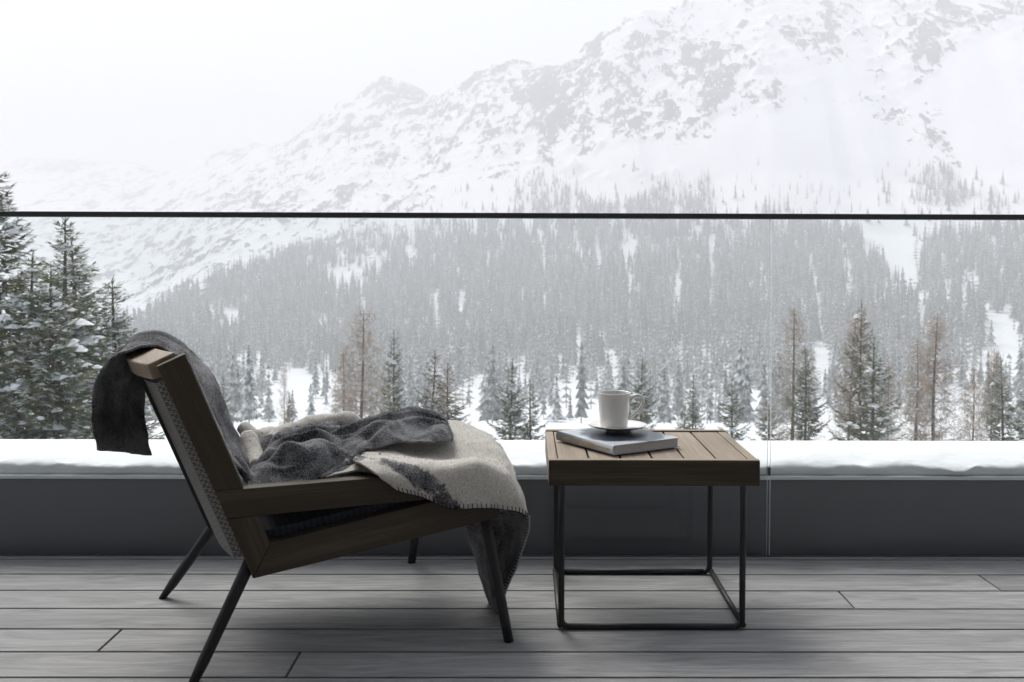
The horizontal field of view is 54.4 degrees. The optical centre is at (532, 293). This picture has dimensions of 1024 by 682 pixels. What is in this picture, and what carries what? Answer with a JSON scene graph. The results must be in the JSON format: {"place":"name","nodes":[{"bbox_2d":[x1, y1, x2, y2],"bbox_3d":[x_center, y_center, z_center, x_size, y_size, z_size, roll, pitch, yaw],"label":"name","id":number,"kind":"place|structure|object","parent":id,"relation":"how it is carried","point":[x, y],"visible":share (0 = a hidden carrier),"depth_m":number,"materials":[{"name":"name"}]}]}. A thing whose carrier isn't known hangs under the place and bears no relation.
{"place":"outdoors","nodes":[
{"label":"outdoors","id":0,"kind":"place"},
{"bbox_2d":[0,0,702,171],"label":"sky","id":1,"kind":"structure","parent":0,"point":[161,85],"materials":[{"name":"white"}]},
{"bbox_2d":[0,0,1023,440],"bbox_3d":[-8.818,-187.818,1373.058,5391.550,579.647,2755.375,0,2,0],"label":"terrain","id":2,"kind":"structure","parent":0,"point":[836,96],"depth_m":1119.74,"materials":[{"name":"white snow"}]},
{"bbox_2d":[0,250,92,438],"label":"spruce tree","id":3,"kind":"object","parent":2,"relation":"on","point":[8,414],"visible":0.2,"depth_m":25.15,"materials":[{"name":"green plant"}]},
{"bbox_2d":[0,170,92,438],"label":"spruce tree","id":4,"kind":"object","parent":2,"relation":"on","point":[5,287],"visible":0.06,"depth_m":26.70,"materials":[{"name":"green plant"}]},
{"bbox_2d":[0,262,104,438],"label":"spruce tree","id":5,"kind":"object","parent":2,"relation":"on","point":[35,411],"visible":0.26,"depth_m":24.75,"materials":[{"name":"green plant"}]},
{"bbox_2d":[12,238,130,435],"bbox_3d":[-14.504,5.141,31.777,9.237,14.059,9.619,-1,3,-32],"label":"spruce tree","id":6,"kind":"object","parent":2,"relation":"on","point":[83,292],"visible":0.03,"depth_m":31.77,"materials":[{"name":"green plant"}]},
{"bbox_2d":[19,217,163,438],"bbox_3d":[-14.159,4.783,28.966,8.767,14.180,7.977,2,3,39],"label":"spruce tree","id":7,"kind":"object","parent":2,"relation":"on","point":[78,276],"visible":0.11,"depth_m":28.81,"materials":[{"name":"green plant"}]},
{"bbox_2d":[56,306,163,438],"bbox_3d":[-13.036,6.128,30.341,9.046,11.706,8.232,0,1,6],"label":"spruce tree","id":8,"kind":"object","parent":2,"relation":"on","point":[90,354],"visible":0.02,"depth_m":29.78,"materials":[{"name":"green plant"}]},
{"bbox_2d":[92,276,164,438],"bbox_3d":[-13.876,5.769,32.754,7.587,12.768,7.987,-1,2,11],"label":"spruce tree","id":9,"kind":"object","parent":2,"relation":"on","point":[113,321],"visible":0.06,"depth_m":32.74,"materials":[{"name":"green plant"}]},
{"bbox_2d":[220,372,233,421],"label":"spruce tree","id":10,"kind":"object","parent":2,"relation":"on","point":[226,394],"visible":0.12,"depth_m":75.33,"materials":[{"name":"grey plant"}]},
{"bbox_2d":[275,368,290,424],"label":"larch tree","id":11,"kind":"object","parent":2,"relation":"on","point":[284,398],"visible":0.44,"depth_m":70.21,"materials":[{"name":"brown plant"}]},
{"bbox_2d":[283,397,295,423],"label":"spruce tree","id":12,"kind":"object","parent":2,"relation":"on","point":[289,416],"visible":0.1,"depth_m":58.15,"materials":[{"name":"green plant"}]},
{"bbox_2d":[324,348,363,414],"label":"larch tree","id":13,"kind":"object","parent":2,"relation":"on","point":[343,356],"visible":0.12,"depth_m":52.16,"materials":[{"name":"brown plant"}]},
{"bbox_2d":[324,304,399,418],"bbox_3d":[-7.974,6.784,48.148,6.413,12.792,6.675,1,2,13],"label":"larch tree","id":14,"kind":"object","parent":2,"relation":"on","point":[363,381],"visible":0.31,"depth_m":48.13,"materials":[{"name":"brown plant"}]},
{"bbox_2d":[379,328,418,411],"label":"spruce tree","id":15,"kind":"object","parent":2,"relation":"on","point":[397,391],"visible":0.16,"depth_m":49.83,"materials":[{"name":"green plant"}]},
{"bbox_2d":[411,349,457,420],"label":"spruce tree","id":16,"kind":"object","parent":2,"relation":"on","point":[437,368],"visible":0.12,"depth_m":49.23,"materials":[{"name":"green plant"}]},
{"bbox_2d":[429,362,473,424],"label":"spruce tree","id":17,"kind":"object","parent":2,"relation":"on","point":[449,413],"visible":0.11,"depth_m":52.48,"materials":[{"name":"green plant"}]},
{"bbox_2d":[482,358,533,439],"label":"spruce tree","id":18,"kind":"object","parent":2,"relation":"on","point":[510,407],"visible":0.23,"depth_m":49.95,"materials":[{"name":"green plant"}]},
{"bbox_2d":[4,156,1023,423],"bbox_3d":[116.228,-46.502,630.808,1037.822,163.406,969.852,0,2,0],"label":"forest","id":19,"kind":"object","parent":2,"relation":"on","point":[278,310],"visible":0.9,"depth_m":609.88,"materials":[{"name":"plant"}]},
{"bbox_2d":[513,377,550,439],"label":"spruce tree","id":20,"kind":"object","parent":2,"relation":"on","point":[525,432],"visible":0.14,"depth_m":49.20,"materials":[{"name":"green plant"}]},
{"bbox_2d":[625,359,661,428],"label":"spruce tree","id":21,"kind":"object","parent":2,"relation":"on","point":[643,418],"visible":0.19,"depth_m":55.15,"materials":[{"name":"green plant"}]},
{"bbox_2d":[676,401,690,428],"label":"spruce tree","id":22,"kind":"object","parent":2,"relation":"on","point":[682,416],"visible":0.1,"depth_m":60.35,"materials":[{"name":"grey plant"}]},
{"bbox_2d":[675,376,705,428],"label":"spruce tree","id":23,"kind":"object","parent":2,"relation":"on","point":[693,420],"visible":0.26,"depth_m":57.33,"materials":[{"name":"green plant"}]},
{"bbox_2d":[714,377,750,439],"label":"spruce tree","id":24,"kind":"object","parent":2,"relation":"on","point":[731,404],"visible":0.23,"depth_m":54.21,"materials":[{"name":"green plant"}]},
{"bbox_2d":[745,388,790,440],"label":"spruce tree","id":25,"kind":"object","parent":2,"relation":"on","point":[763,428],"visible":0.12,"depth_m":58.31,"materials":[{"name":"green plant"}]},
{"bbox_2d":[763,307,833,440],"bbox_3d":[13.637,6.887,52.356,4.490,12.569,4.821,2,4,27],"label":"larch tree","id":26,"kind":"object","parent":2,"relation":"on","point":[792,383],"visible":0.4,"depth_m":51.89,"materials":[{"name":"brown plant"}]},
{"bbox_2d":[778,347,836,440],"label":"spruce tree","id":27,"kind":"object","parent":2,"relation":"on","point":[801,407],"visible":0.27,"depth_m":50.48,"materials":[{"name":"green plant"}]},
{"bbox_2d":[819,311,878,440],"bbox_3d":[17.218,6.928,54.422,4.954,12.379,5.116,1,2,26],"label":"larch tree","id":28,"kind":"object","parent":2,"relation":"on","point":[840,380],"visible":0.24,"depth_m":54.08,"materials":[{"name":"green plant"}]},
{"bbox_2d":[828,300,882,440],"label":"spruce tree","id":29,"kind":"object","parent":2,"relation":"on","point":[858,362],"visible":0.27,"depth_m":52.10,"materials":[{"name":"green plant"}]},
{"bbox_2d":[836,335,907,440],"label":"spruce tree","id":30,"kind":"object","parent":2,"relation":"on","point":[877,422],"visible":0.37,"depth_m":49.29,"materials":[{"name":"green plant"}]},
{"bbox_2d":[874,358,909,440],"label":"larch tree","id":31,"kind":"object","parent":2,"relation":"on","point":[889,389],"visible":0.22,"depth_m":60.50,"materials":[{"name":"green plant"}]},
{"bbox_2d":[887,339,940,440],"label":"larch tree","id":32,"kind":"object","parent":2,"relation":"on","point":[918,382],"visible":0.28,"depth_m":56.18,"materials":[{"name":"brown plant"}]},
{"bbox_2d":[885,312,985,440],"bbox_3d":[20.306,6.705,50.289,6.077,11.880,6.385,0,2,-8],"label":"larch tree","id":33,"kind":"object","parent":2,"relation":"on","point":[933,431],"visible":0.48,"depth_m":50.27,"materials":[{"name":"brown plant"}]},
{"bbox_2d":[950,365,994,440],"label":"larch tree","id":34,"kind":"object","parent":2,"relation":"on","point":[974,400],"visible":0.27,"depth_m":54.38,"materials":[{"name":"brown plant"}]},
{"bbox_2d":[959,348,1018,440],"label":"larch tree","id":35,"kind":"object","parent":2,"relation":"on","point":[989,380],"visible":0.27,"depth_m":50.53,"materials":[{"name":"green plant"}]},
{"bbox_2d":[981,358,1023,440],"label":"spruce tree","id":36,"kind":"object","parent":2,"relation":"on","point":[1002,415],"visible":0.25,"depth_m":49.28,"materials":[{"name":"green plant"}]},
{"bbox_2d":[1000,389,1023,440],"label":"spruce tree","id":37,"kind":"object","parent":2,"relation":"on","point":[1020,433],"visible":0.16,"depth_m":47.35,"materials":[{"name":"green plant"}]},
{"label":"floor","id":38,"kind":"structure","parent":0,"visible":0},
{"bbox_2d":[0,556,1023,681],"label":"deck","id":39,"kind":"structure","parent":38,"relation":"on","point":[436,619],"depth_m":2.55,"materials":[{"name":"grey wood"}]},
{"bbox_2d":[126,347,513,681],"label":"lounge chair","id":40,"kind":"object","parent":39,"relation":"on","point":[267,529],"visible":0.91,"depth_m":2.25,"materials":[{"name":"brown wood"}]},
{"bbox_2d":[91,329,530,613],"bbox_3d":[-0.560,0.474,2.549,1.026,0.765,0.603,0,2,-18],"label":"blanket","id":41,"kind":"object","parent":40,"relation":"on","point":[435,457],"visible":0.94,"depth_m":2.45,"materials":[{"name":"fabric"}]},
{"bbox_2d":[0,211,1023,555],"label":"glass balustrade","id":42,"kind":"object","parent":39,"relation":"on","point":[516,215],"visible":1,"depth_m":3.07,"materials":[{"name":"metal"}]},
{"bbox_2d":[545,429,759,629],"bbox_3d":[0.302,0.623,2.717,0.529,0.426,0.472,0,2,0],"label":"side table","id":43,"kind":"object","parent":39,"relation":"on","point":[710,459],"visible":0.92,"depth_m":2.49,"materials":[{"name":"brown wood"}]},
{"bbox_2d":[556,427,679,454],"bbox_3d":[0.229,0.397,2.712,0.226,0.026,0.258,-1,2,-33],"label":"book","id":44,"kind":"object","parent":43,"relation":"on","point":[631,441],"visible":1,"depth_m":2.65,"materials":[{"name":"grey paper"}]},
{"bbox_2d":[590,420,646,432],"bbox_3d":[0.238,0.372,2.766,0.159,0.020,0.159,0,2,0],"label":"saucer","id":45,"kind":"object","parent":44,"relation":"on","point":[634,423],"visible":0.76,"depth_m":2.76,"materials":[{"name":"white ceramic"}]},
{"bbox_2d":[584,423,639,429],"bbox_3d":[0.217,0.366,2.721,0.155,0.013,0.034,0,2,8],"label":"teaspoon","id":46,"kind":"object","parent":45,"relation":"on","point":[608,427],"visible":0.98,"depth_m":2.72,"materials":[{"name":"metal"}]},
{"bbox_2d":[597,390,644,427],"bbox_3d":[0.239,0.324,2.774,0.120,0.098,0.093,-1,2,-23],"label":"coffee cup","id":47,"kind":"object","parent":45,"relation":"on","point":[614,408],"visible":0.95,"depth_m":2.74,"materials":[{"name":"white ceramic"}]},
{"bbox_2d":[0,439,1023,556],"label":"parapet","id":48,"kind":"structure","parent":38,"relation":"on","point":[809,514],"depth_m":3.14,"materials":[{"name":"grey concrete"}]},
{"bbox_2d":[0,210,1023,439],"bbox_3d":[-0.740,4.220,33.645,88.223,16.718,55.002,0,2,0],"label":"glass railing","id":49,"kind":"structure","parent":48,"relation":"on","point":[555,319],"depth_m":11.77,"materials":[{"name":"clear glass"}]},
{"bbox_2d":[0,443,1023,475],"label":"snow bank","id":50,"kind":"structure","parent":48,"relation":"on","point":[948,460],"depth_m":3.19,"materials":[{"name":"white snow"}]}
]}

